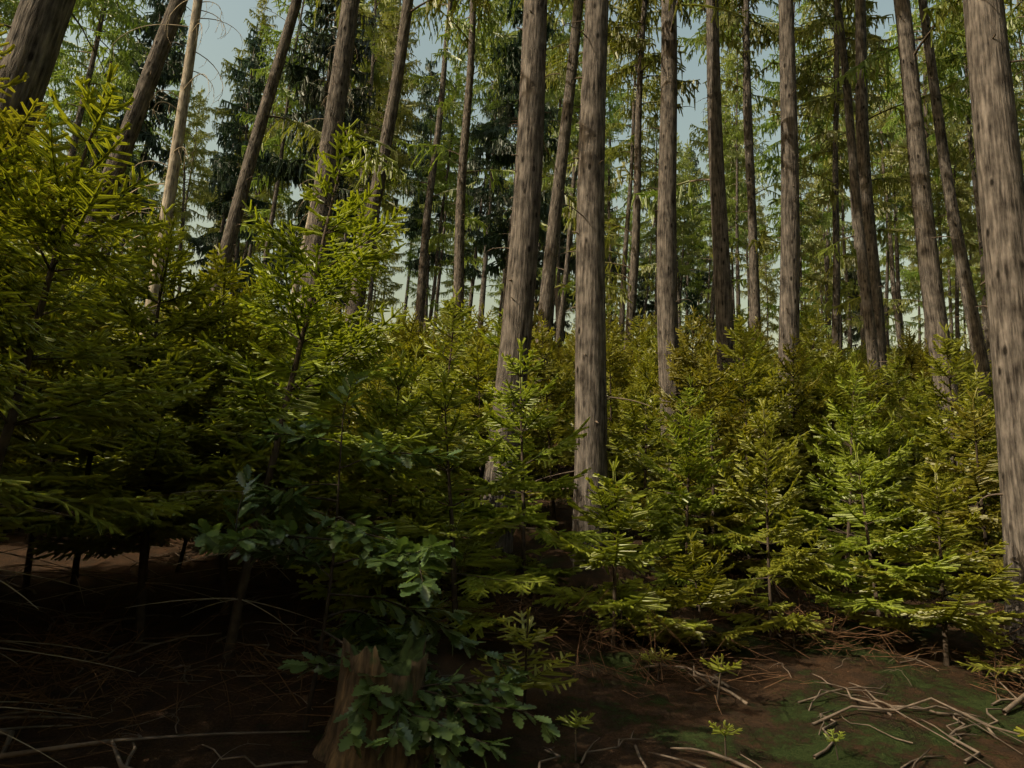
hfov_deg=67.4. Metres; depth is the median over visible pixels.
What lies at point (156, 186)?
larch tree
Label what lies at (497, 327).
young spruce tree
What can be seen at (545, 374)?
young spruce tree
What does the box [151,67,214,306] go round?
larch tree
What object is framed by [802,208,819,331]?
larch tree
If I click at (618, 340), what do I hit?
young spruce tree
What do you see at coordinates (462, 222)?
larch tree
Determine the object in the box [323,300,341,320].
young spruce tree
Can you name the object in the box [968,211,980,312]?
larch tree
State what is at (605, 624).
seedling tree
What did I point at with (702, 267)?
larch tree
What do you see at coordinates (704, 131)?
larch tree
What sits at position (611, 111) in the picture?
larch tree
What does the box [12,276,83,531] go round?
young spruce tree
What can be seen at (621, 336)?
young spruce tree
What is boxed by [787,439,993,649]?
young spruce tree
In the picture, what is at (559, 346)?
young spruce tree
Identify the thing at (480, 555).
young spruce tree
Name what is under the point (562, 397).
young spruce tree
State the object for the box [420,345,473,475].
young spruce tree
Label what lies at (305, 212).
larch tree
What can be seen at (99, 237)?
larch tree
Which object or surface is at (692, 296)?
tall spruce tree
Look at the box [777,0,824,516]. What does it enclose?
larch tree
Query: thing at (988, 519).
young spruce tree
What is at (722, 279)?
larch tree
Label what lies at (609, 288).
larch tree
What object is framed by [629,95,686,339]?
larch tree
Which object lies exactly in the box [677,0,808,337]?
larch tree
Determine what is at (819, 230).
larch tree
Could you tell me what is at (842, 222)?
larch tree
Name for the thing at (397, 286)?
larch tree
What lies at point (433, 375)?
young spruce tree
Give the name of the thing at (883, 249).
larch tree
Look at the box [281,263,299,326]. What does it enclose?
tall spruce tree
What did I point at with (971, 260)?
larch tree
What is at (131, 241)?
larch tree
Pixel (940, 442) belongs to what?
young spruce tree
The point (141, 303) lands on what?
young spruce tree
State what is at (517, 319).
larch tree
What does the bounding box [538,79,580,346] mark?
tall spruce tree
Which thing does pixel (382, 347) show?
young spruce tree
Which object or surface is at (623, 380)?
young spruce tree
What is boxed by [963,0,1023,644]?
larch tree
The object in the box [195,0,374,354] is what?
larch tree
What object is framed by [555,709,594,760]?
seedling tree
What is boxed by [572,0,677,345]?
larch tree
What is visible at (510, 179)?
larch tree
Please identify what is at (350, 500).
young spruce tree
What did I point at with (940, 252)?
larch tree
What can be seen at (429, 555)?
oak sapling
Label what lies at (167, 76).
tall spruce tree
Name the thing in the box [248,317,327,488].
young spruce tree
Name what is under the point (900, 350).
young spruce tree
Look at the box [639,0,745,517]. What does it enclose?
larch tree
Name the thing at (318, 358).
young spruce tree
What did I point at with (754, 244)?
larch tree
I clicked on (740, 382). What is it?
young spruce tree
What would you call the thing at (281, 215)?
larch tree
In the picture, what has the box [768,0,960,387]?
larch tree
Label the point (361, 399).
young spruce tree
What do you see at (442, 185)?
larch tree
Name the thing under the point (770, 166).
larch tree
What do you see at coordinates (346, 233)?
larch tree
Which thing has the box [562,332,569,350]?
young spruce tree
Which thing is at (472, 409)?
young spruce tree
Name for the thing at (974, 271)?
larch tree
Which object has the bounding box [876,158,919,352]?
larch tree
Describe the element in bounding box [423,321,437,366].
young spruce tree
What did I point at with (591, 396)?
larch tree
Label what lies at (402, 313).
young spruce tree
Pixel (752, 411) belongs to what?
young spruce tree
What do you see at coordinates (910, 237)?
larch tree
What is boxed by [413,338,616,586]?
young spruce tree
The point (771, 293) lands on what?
larch tree
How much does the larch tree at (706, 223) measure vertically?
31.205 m
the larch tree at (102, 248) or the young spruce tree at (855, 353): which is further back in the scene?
the larch tree at (102, 248)
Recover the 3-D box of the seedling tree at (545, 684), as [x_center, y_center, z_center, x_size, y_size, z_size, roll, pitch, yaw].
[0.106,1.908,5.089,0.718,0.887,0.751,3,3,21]
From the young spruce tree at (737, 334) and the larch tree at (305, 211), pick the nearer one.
the young spruce tree at (737, 334)
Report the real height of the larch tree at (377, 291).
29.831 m
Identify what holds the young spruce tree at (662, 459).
on the ground
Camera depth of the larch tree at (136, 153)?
65.54 m
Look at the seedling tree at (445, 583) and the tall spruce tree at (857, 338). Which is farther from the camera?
the tall spruce tree at (857, 338)
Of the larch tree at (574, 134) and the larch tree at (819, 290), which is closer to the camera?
the larch tree at (574, 134)
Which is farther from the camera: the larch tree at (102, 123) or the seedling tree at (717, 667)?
the larch tree at (102, 123)
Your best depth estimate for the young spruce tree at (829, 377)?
15.57 m
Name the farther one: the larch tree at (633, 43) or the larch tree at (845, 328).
the larch tree at (845, 328)
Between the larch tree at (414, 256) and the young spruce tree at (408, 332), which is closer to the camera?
the young spruce tree at (408, 332)
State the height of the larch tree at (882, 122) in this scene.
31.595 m
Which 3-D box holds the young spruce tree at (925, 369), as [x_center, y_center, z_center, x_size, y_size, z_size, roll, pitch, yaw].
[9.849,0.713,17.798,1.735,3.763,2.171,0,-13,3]
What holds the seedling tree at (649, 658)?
on the ground
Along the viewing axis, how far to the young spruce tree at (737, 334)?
15.84 m
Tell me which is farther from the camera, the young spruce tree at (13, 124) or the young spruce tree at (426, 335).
the young spruce tree at (426, 335)
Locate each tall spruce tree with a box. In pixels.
[79,0,188,286]
[119,179,161,305]
[187,118,245,288]
[198,22,285,297]
[254,0,375,295]
[267,252,287,321]
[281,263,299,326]
[286,31,371,286]
[322,213,353,319]
[332,2,414,234]
[396,53,457,329]
[447,80,512,319]
[469,0,559,339]
[533,144,561,321]
[534,196,574,342]
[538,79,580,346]
[572,181,621,329]
[635,243,654,327]
[676,146,712,355]
[690,254,715,338]
[841,229,889,357]
[841,234,883,343]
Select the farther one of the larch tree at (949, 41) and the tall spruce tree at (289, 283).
the tall spruce tree at (289, 283)
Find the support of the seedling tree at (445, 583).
on the ground
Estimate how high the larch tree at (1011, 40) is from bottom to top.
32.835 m
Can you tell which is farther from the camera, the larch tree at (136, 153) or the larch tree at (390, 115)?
the larch tree at (136, 153)
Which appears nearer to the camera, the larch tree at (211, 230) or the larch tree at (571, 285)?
the larch tree at (211, 230)
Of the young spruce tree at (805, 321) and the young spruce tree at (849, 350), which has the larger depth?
the young spruce tree at (849, 350)
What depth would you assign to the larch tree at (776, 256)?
72.30 m
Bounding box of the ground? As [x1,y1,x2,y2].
[0,421,1023,767]
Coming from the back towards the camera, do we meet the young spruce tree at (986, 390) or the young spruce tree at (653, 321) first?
the young spruce tree at (653, 321)
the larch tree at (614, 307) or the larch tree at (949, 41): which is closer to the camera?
the larch tree at (949, 41)
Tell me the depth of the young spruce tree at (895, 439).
11.85 m
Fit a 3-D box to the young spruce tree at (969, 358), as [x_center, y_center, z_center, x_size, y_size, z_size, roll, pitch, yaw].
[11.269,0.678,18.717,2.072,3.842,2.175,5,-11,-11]
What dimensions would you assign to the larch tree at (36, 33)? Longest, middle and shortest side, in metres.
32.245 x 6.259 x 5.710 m
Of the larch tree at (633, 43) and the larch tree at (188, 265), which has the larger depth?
the larch tree at (188, 265)
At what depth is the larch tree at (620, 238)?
68.89 m
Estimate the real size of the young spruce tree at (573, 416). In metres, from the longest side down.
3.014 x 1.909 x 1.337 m
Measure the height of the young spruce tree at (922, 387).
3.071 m
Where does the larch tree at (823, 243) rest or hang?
on the ground
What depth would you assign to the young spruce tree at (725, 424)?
9.06 m
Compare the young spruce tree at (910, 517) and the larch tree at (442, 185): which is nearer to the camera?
the young spruce tree at (910, 517)
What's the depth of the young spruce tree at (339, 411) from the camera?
10.69 m
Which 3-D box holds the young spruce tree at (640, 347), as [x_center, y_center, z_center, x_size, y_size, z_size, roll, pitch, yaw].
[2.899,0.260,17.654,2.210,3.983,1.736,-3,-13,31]
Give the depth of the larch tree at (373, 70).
47.90 m
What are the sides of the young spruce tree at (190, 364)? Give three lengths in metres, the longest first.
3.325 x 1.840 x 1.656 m
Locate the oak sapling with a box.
[189,370,560,767]
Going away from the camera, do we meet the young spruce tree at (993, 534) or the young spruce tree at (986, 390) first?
the young spruce tree at (993, 534)
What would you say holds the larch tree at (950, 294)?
on the ground
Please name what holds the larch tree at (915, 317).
on the ground
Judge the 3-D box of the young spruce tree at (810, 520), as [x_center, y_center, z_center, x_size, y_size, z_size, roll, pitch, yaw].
[3.843,1.096,8.865,2.115,2.944,1.530,11,-14,-7]
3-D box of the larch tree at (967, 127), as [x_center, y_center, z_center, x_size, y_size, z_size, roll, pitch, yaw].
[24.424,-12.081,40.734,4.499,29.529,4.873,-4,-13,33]
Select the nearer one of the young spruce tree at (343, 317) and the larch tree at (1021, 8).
the young spruce tree at (343, 317)
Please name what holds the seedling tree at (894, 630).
on the ground
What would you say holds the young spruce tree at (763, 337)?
on the ground
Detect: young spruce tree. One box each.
[0,15,126,663]
[0,63,217,767]
[0,102,121,617]
[0,203,298,641]
[0,222,69,541]
[0,237,209,605]
[0,263,156,589]
[1,293,118,541]
[2,169,87,524]
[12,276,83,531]
[42,243,383,615]
[71,294,215,558]
[110,300,166,389]
[126,118,431,658]
[149,305,216,498]
[158,276,272,571]
[179,286,395,584]
[206,310,284,416]
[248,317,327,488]
[279,302,338,423]
[284,348,466,622]
[284,369,554,645]
[296,343,466,572]
[303,345,393,528]
[314,370,440,537]
[320,333,403,431]
[321,306,361,346]
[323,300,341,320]
[330,352,400,489]
[354,346,430,519]
[372,314,417,390]
[372,322,391,354]
[378,311,436,407]
[378,322,407,363]
[385,302,414,338]
[399,315,419,345]
[400,286,497,477]
[406,321,441,440]
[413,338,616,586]
[417,335,454,443]
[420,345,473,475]
[423,304,535,422]
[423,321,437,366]
[429,296,461,353]
[437,308,547,499]
[437,337,531,496]
[449,315,476,334]
[454,329,476,366]
[517,316,608,528]
[524,302,569,462]
[525,456,712,649]
[544,354,564,444]
[548,323,574,424]
[551,342,574,420]
[552,339,566,360]
[558,376,614,465]
[559,342,574,420]
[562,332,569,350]
[563,345,627,458]
[570,304,641,487]
[572,383,715,547]
[606,329,624,350]
[607,316,632,395]
[607,341,686,491]
[607,348,660,490]
[608,309,659,426]
[611,350,783,574]
[618,530,776,664]
[623,352,691,441]
[630,331,648,350]
[635,311,656,348]
[636,312,654,349]
[637,374,770,594]
[642,305,731,517]
[647,319,680,367]
[664,314,809,557]
[679,326,687,359]
[680,353,795,501]
[682,332,750,447]
[687,314,715,381]
[692,342,759,455]
[692,396,844,643]
[716,304,768,457]
[722,345,858,496]
[733,334,838,547]
[745,360,915,592]
[745,370,774,488]
[748,316,777,366]
[755,334,777,373]
[771,339,849,495]
[775,299,839,386]
[786,345,882,532]
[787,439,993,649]
[799,309,844,402]
[804,413,961,570]
[809,366,859,471]
[811,334,866,425]
[824,363,922,481]
[834,459,1023,665]
[842,343,854,370]
[842,353,886,454]
[843,339,869,385]
[849,347,860,368]
[853,359,912,454]
[856,409,932,511]
[871,345,937,503]
[880,383,945,526]
[882,322,998,573]
[886,323,927,421]
[886,342,906,381]
[887,328,928,404]
[887,347,905,393]
[893,338,979,462]
[902,370,968,476]
[909,387,1002,601]
[924,333,978,418]
[930,360,1001,552]
[955,353,978,409]
[962,339,991,451]
[971,377,997,468]
[1014,726,1023,736]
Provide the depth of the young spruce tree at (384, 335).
24.84 m
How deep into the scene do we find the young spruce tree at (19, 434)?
6.62 m
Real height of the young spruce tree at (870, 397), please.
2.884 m
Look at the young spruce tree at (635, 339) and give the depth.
21.64 m
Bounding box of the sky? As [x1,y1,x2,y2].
[0,0,1023,361]
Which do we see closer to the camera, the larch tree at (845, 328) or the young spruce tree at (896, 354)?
the young spruce tree at (896, 354)
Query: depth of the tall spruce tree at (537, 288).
78.06 m
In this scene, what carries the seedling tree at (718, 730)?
on the ground
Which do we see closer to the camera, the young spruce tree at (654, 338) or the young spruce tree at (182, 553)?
the young spruce tree at (182, 553)
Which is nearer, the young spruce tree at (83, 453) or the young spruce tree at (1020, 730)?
the young spruce tree at (1020, 730)
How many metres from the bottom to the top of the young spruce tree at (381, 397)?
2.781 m
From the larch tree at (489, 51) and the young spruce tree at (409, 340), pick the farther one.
the larch tree at (489, 51)
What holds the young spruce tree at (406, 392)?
on the ground
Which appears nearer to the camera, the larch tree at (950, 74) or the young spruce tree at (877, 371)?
the young spruce tree at (877, 371)
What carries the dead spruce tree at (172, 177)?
on the ground
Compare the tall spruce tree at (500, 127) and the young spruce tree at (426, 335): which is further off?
the tall spruce tree at (500, 127)
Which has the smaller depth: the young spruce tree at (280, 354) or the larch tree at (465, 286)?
the young spruce tree at (280, 354)
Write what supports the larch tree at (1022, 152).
on the ground
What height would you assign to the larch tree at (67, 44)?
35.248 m
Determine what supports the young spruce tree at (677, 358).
on the ground
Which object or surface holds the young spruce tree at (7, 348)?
on the ground
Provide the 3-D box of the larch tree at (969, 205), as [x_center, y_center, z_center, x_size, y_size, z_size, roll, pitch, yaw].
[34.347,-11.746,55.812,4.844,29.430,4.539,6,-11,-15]
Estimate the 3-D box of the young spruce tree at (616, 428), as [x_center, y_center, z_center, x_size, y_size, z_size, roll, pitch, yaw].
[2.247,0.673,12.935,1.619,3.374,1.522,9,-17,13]
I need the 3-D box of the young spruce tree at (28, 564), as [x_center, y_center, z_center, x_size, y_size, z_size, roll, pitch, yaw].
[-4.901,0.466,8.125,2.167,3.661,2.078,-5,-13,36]
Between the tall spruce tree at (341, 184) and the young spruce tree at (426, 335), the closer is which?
the young spruce tree at (426, 335)
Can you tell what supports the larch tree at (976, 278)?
on the ground
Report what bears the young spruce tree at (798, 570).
on the ground
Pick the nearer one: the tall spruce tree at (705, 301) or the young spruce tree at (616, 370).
the young spruce tree at (616, 370)
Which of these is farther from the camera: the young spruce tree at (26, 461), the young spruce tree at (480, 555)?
the young spruce tree at (26, 461)
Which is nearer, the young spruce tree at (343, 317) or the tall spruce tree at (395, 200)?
the young spruce tree at (343, 317)
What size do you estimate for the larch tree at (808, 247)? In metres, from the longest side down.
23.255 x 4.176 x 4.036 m
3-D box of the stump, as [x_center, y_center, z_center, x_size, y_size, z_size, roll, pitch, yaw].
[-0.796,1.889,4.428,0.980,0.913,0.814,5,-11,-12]
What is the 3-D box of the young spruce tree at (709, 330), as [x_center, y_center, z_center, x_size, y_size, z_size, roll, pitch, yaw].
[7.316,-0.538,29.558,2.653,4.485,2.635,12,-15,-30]
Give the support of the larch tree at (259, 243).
on the ground
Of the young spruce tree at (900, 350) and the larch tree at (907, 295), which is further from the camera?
the larch tree at (907, 295)
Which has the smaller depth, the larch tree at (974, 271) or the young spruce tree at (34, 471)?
the young spruce tree at (34, 471)
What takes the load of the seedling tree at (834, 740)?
on the ground
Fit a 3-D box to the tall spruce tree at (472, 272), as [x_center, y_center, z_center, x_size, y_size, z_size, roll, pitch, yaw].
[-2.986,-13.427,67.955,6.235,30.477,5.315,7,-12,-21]
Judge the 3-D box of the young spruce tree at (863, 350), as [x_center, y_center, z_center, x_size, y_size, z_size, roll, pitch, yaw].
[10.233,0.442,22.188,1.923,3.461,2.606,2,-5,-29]
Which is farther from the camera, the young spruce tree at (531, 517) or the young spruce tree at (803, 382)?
the young spruce tree at (803, 382)
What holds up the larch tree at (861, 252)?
on the ground
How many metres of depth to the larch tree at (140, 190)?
80.28 m
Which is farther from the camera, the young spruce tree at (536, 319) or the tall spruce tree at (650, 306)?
the tall spruce tree at (650, 306)
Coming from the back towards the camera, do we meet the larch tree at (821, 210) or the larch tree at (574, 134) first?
the larch tree at (821, 210)
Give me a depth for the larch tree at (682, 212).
64.34 m
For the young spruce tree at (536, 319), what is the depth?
14.05 m
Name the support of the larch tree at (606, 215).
on the ground
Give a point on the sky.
(235, 12)
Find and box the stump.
[312,628,435,767]
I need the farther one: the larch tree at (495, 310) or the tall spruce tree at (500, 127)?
the larch tree at (495, 310)
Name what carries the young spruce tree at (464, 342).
on the ground
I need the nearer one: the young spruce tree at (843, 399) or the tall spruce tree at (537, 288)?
the young spruce tree at (843, 399)
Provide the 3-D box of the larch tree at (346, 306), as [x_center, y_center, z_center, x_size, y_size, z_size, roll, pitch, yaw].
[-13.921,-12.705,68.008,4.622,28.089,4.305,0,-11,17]
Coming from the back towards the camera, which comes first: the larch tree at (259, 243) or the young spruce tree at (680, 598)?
the larch tree at (259, 243)
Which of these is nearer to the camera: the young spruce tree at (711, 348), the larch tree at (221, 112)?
the young spruce tree at (711, 348)
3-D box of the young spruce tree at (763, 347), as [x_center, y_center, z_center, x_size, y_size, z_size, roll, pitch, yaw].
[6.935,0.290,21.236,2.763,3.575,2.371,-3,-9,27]
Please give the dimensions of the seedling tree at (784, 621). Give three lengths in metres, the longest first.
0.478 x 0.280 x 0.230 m
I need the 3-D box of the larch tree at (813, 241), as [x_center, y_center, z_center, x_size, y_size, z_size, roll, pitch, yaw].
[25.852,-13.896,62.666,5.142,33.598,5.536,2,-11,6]
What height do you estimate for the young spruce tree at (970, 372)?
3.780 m
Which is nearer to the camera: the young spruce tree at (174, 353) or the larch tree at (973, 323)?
the young spruce tree at (174, 353)
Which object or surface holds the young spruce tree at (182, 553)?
on the ground
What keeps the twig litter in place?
on the ground
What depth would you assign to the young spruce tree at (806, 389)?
10.81 m
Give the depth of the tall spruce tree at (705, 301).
98.08 m
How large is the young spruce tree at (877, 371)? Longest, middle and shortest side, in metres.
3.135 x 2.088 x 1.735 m
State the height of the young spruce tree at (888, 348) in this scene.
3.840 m
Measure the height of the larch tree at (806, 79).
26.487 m
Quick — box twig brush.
[0,539,1023,767]
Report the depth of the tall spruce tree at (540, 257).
72.14 m
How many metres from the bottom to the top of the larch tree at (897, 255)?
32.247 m
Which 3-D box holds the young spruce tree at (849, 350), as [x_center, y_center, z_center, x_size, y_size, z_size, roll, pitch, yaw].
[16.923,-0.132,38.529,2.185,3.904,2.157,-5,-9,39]
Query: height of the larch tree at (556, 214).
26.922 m
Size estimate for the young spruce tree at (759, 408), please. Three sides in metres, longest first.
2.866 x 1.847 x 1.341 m
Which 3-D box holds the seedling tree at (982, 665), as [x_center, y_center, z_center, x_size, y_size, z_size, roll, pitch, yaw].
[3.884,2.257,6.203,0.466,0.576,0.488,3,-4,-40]
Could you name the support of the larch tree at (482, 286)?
on the ground
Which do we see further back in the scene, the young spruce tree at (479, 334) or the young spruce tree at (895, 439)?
the young spruce tree at (479, 334)
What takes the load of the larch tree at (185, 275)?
on the ground
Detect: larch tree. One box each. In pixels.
[0,0,18,48]
[0,0,99,199]
[0,0,106,211]
[19,42,101,274]
[28,47,69,171]
[36,0,150,288]
[53,0,147,277]
[56,63,112,218]
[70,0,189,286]
[75,168,106,291]
[91,168,135,250]
[104,177,138,301]
[115,14,192,281]
[118,154,157,273]
[120,142,158,271]
[144,173,188,309]
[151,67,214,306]
[157,88,217,309]
[165,191,193,299]
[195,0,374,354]
[195,137,247,273]
[196,221,224,304]
[204,0,278,297]
[212,211,252,303]
[220,0,329,308]
[230,74,289,294]
[239,101,291,316]
[240,73,297,297]
[246,182,292,336]
[278,0,406,492]
[292,183,339,329]
[295,183,336,251]
[323,0,419,283]
[327,0,494,475]
[330,7,384,320]
[338,147,377,314]
[343,0,423,336]
[356,2,426,324]
[364,213,394,323]
[364,272,386,310]
[370,214,403,325]
[385,0,517,333]
[385,111,445,318]
[395,0,522,349]
[401,180,442,306]
[406,35,477,337]
[419,68,473,331]
[437,125,483,317]
[438,187,488,329]
[438,233,469,314]
[460,0,518,335]
[475,0,567,287]
[478,0,572,553]
[487,152,515,343]
[492,246,503,329]
[503,46,567,325]
[518,0,642,307]
[525,0,582,480]
[528,0,652,561]
[537,4,621,347]
[538,0,584,352]
[554,0,705,372]
[554,231,574,337]
[563,119,614,323]
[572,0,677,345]
[575,120,623,259]
[577,35,631,323]
[605,233,620,314]
[605,242,627,323]
[614,169,649,304]
[623,147,678,331]
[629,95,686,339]
[631,0,762,517]
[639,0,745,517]
[640,245,682,313]
[647,133,702,343]
[653,139,705,348]
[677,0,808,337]
[678,35,760,353]
[681,224,711,341]
[685,194,715,338]
[697,120,747,329]
[699,0,780,357]
[700,37,768,323]
[700,111,760,331]
[703,167,759,322]
[728,144,777,340]
[740,201,779,332]
[753,0,839,332]
[759,232,779,350]
[762,151,819,336]
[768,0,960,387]
[770,122,827,359]
[771,0,894,357]
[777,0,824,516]
[795,0,901,356]
[800,0,894,418]
[802,32,855,350]
[802,156,851,337]
[802,188,832,349]
[802,206,832,348]
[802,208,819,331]
[802,209,831,329]
[808,0,895,361]
[812,57,878,356]
[824,219,854,347]
[831,0,993,404]
[844,44,917,355]
[870,46,920,347]
[871,0,967,354]
[873,98,913,351]
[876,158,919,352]
[879,7,965,347]
[880,105,959,308]
[881,207,920,347]
[889,0,1014,534]
[893,213,946,351]
[903,243,945,335]
[905,39,974,335]
[912,171,976,353]
[918,0,1023,305]
[920,1,1016,367]
[930,70,984,352]
[940,87,1022,344]
[942,170,980,342]
[944,211,980,354]
[945,156,980,354]
[955,0,1023,110]
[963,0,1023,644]
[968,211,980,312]
[972,54,1023,189]
[973,242,980,312]
[1004,0,1023,171]
[1018,110,1023,167]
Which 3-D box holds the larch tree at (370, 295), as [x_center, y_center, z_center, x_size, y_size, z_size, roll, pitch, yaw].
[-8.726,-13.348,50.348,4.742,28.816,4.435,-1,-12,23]
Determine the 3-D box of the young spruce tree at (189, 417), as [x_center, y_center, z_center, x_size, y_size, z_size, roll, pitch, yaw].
[-2.731,0.355,7.160,3.090,3.822,3.004,-5,-12,3]
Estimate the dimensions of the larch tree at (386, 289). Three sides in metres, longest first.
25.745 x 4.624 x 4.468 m
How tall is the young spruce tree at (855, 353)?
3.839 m
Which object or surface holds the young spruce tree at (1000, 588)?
on the ground
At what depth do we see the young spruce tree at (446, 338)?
25.07 m
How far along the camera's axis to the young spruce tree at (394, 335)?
17.15 m
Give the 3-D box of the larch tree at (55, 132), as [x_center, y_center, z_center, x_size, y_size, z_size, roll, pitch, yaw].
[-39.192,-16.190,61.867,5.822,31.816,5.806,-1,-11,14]
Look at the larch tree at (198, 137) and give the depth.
78.44 m
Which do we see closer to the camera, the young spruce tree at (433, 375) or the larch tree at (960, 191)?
the young spruce tree at (433, 375)
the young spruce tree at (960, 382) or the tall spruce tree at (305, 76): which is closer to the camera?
the young spruce tree at (960, 382)
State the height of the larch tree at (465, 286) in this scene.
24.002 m
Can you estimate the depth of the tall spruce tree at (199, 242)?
83.21 m
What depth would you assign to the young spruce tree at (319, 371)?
6.40 m
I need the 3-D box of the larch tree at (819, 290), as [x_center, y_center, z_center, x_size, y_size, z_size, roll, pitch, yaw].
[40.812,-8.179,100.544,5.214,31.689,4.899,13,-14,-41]
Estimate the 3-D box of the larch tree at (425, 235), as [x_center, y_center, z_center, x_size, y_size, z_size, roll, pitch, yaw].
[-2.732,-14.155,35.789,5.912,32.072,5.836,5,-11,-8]
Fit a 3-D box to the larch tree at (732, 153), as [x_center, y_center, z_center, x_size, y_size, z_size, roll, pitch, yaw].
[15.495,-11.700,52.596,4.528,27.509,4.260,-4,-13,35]
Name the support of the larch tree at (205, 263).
on the ground
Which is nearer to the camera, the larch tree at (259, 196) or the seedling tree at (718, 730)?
the seedling tree at (718, 730)
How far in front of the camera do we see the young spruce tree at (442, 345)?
17.65 m
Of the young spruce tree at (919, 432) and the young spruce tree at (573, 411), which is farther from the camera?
the young spruce tree at (573, 411)
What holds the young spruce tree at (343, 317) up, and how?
on the ground
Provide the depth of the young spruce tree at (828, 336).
21.01 m
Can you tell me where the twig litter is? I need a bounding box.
[0,527,1023,767]
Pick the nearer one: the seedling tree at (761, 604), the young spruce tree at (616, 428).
the seedling tree at (761, 604)
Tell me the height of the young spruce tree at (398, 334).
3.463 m
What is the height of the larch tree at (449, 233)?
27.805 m
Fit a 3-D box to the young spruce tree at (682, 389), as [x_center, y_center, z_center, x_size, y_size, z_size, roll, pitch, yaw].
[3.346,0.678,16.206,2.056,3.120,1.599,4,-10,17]
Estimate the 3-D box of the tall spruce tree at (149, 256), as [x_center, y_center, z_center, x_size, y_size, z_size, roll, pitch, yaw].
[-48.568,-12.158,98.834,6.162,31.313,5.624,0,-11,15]
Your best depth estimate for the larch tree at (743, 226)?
66.21 m
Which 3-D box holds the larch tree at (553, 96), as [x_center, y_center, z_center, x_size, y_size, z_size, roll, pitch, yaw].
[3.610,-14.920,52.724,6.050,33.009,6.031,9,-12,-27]
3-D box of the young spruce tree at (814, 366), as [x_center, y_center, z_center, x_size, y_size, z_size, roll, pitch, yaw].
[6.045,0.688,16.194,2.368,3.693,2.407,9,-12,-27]
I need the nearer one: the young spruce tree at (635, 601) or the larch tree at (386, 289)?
the young spruce tree at (635, 601)
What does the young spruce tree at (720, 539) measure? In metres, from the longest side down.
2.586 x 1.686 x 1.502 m
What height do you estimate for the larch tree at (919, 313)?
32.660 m
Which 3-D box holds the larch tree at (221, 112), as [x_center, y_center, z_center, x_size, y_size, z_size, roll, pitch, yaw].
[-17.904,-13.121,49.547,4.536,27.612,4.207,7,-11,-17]
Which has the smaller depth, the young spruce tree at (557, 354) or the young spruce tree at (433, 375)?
the young spruce tree at (433, 375)
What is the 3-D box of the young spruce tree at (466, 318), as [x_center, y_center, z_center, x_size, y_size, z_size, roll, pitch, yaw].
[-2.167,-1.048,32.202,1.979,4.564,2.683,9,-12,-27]
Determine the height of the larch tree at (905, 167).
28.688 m
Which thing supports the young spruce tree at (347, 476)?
on the ground
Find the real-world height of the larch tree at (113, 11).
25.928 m
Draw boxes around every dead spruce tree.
[83,0,242,388]
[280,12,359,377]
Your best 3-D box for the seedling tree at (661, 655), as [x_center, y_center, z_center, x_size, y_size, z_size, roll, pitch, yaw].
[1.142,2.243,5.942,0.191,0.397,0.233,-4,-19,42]
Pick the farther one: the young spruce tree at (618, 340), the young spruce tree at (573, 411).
the young spruce tree at (618, 340)
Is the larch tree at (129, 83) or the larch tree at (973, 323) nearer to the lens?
the larch tree at (973, 323)
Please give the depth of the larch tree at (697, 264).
77.85 m
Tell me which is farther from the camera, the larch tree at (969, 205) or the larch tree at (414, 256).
the larch tree at (414, 256)
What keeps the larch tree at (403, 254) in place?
on the ground
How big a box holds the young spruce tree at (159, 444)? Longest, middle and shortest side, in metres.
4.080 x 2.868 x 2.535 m
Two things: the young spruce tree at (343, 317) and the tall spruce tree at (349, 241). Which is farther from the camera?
the tall spruce tree at (349, 241)
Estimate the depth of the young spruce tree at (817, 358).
19.76 m
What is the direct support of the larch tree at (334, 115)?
on the ground
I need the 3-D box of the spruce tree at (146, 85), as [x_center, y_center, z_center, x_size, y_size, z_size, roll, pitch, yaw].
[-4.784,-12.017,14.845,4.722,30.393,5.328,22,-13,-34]
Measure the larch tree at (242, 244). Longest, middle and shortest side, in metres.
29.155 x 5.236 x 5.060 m
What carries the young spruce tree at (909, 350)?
on the ground
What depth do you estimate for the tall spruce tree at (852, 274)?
79.76 m
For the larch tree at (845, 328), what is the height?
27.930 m
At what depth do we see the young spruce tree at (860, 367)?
17.11 m
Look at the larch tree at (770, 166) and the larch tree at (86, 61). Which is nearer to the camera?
the larch tree at (770, 166)
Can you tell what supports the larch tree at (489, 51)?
on the ground
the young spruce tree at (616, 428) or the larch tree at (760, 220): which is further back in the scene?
the larch tree at (760, 220)
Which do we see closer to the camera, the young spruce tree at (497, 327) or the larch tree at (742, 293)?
the young spruce tree at (497, 327)
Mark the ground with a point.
(776, 725)
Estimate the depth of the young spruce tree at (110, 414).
4.41 m
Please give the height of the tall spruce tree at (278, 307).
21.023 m
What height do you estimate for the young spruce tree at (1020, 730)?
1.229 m
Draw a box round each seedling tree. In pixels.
[429,575,462,590]
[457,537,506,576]
[470,607,578,714]
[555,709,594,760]
[586,573,657,647]
[639,650,660,679]
[649,647,676,681]
[699,653,741,704]
[708,720,741,761]
[734,572,787,615]
[777,614,799,648]
[823,729,845,759]
[884,626,905,651]
[955,631,1023,685]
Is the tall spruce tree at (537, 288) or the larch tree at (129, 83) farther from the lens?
the tall spruce tree at (537, 288)
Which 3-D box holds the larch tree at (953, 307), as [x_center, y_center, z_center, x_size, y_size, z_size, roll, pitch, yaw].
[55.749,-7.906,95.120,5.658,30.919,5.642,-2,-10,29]
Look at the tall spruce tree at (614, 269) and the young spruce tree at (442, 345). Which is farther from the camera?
the tall spruce tree at (614, 269)
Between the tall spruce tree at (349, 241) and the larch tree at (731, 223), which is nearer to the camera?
the larch tree at (731, 223)
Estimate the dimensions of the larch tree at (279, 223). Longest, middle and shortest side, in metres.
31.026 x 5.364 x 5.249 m
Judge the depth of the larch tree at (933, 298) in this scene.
13.06 m

